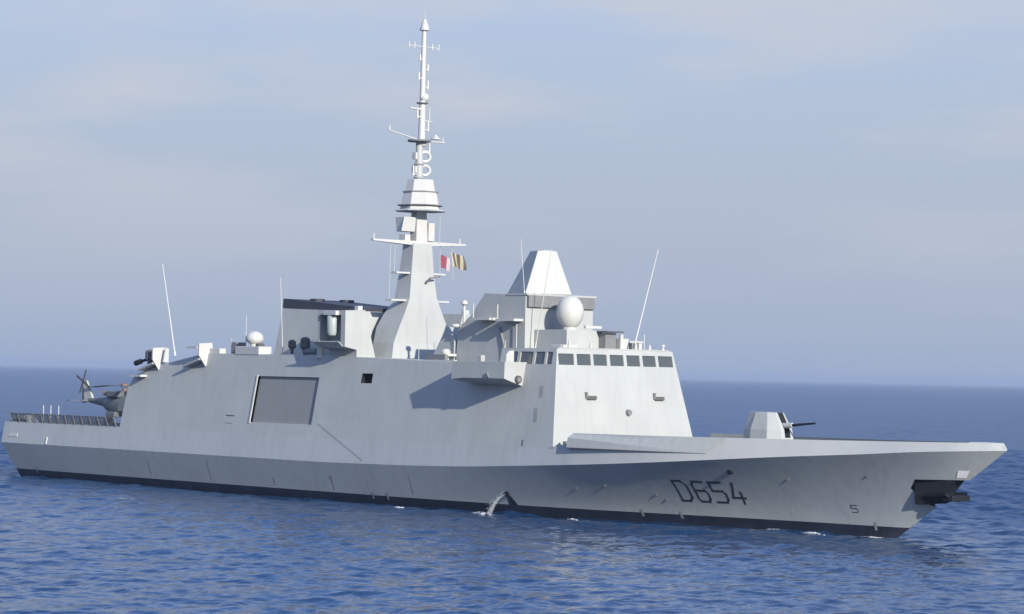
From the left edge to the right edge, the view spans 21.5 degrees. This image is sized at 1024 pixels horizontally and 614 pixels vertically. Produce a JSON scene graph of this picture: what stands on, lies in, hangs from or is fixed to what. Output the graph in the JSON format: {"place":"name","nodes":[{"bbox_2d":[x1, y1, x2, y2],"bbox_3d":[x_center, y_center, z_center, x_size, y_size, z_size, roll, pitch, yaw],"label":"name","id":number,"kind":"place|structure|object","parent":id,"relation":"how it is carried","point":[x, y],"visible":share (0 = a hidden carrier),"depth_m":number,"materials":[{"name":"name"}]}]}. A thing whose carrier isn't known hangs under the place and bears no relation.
{"place":"outdoors","nodes":[
{"label":"outdoors","id":0,"kind":"place"},
{"bbox_2d":[0,365,1023,613],"bbox_3d":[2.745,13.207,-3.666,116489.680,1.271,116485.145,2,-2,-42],"label":"sea","id":1,"kind":"structure","parent":0,"point":[80,547],"depth_m":206.73,"materials":[{"name":"blue liquid"}]},
{"bbox_2d":[125,498,881,537],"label":"foam","id":2,"kind":"object","parent":1,"relation":"on","point":[753,529],"visible":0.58,"depth_m":235.58,"materials":[{"name":"white"}]},
{"bbox_2d":[1,19,1006,537],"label":"warship","id":3,"kind":"object","parent":1,"relation":"on","point":[531,391],"visible":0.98,"depth_m":263.92,"materials":[{"name":"paint"}]},
{"bbox_2d":[67,370,128,422],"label":"helicopter","id":4,"kind":"object","parent":3,"relation":"on","point":[112,403],"visible":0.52,"depth_m":321.42,"materials":[{"name":"paint"}]},
{"bbox_2d":[440,255,449,270],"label":"signal flag","id":5,"kind":"object","parent":3,"relation":"attached to","point":[445,262],"visible":1,"depth_m":283.91,"materials":[{"name":"red fabric"}]},
{"bbox_2d":[451,252,466,269],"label":"signal flag","id":6,"kind":"object","parent":3,"relation":"attached to","point":[459,262],"visible":1,"depth_m":285.09,"materials":[{"name":"beige fabric"}]},
{"bbox_2d":[0,0,1023,385],"label":"sky","id":7,"kind":"structure","parent":0,"point":[824,190],"materials":[{"name":"blue"}]}
]}

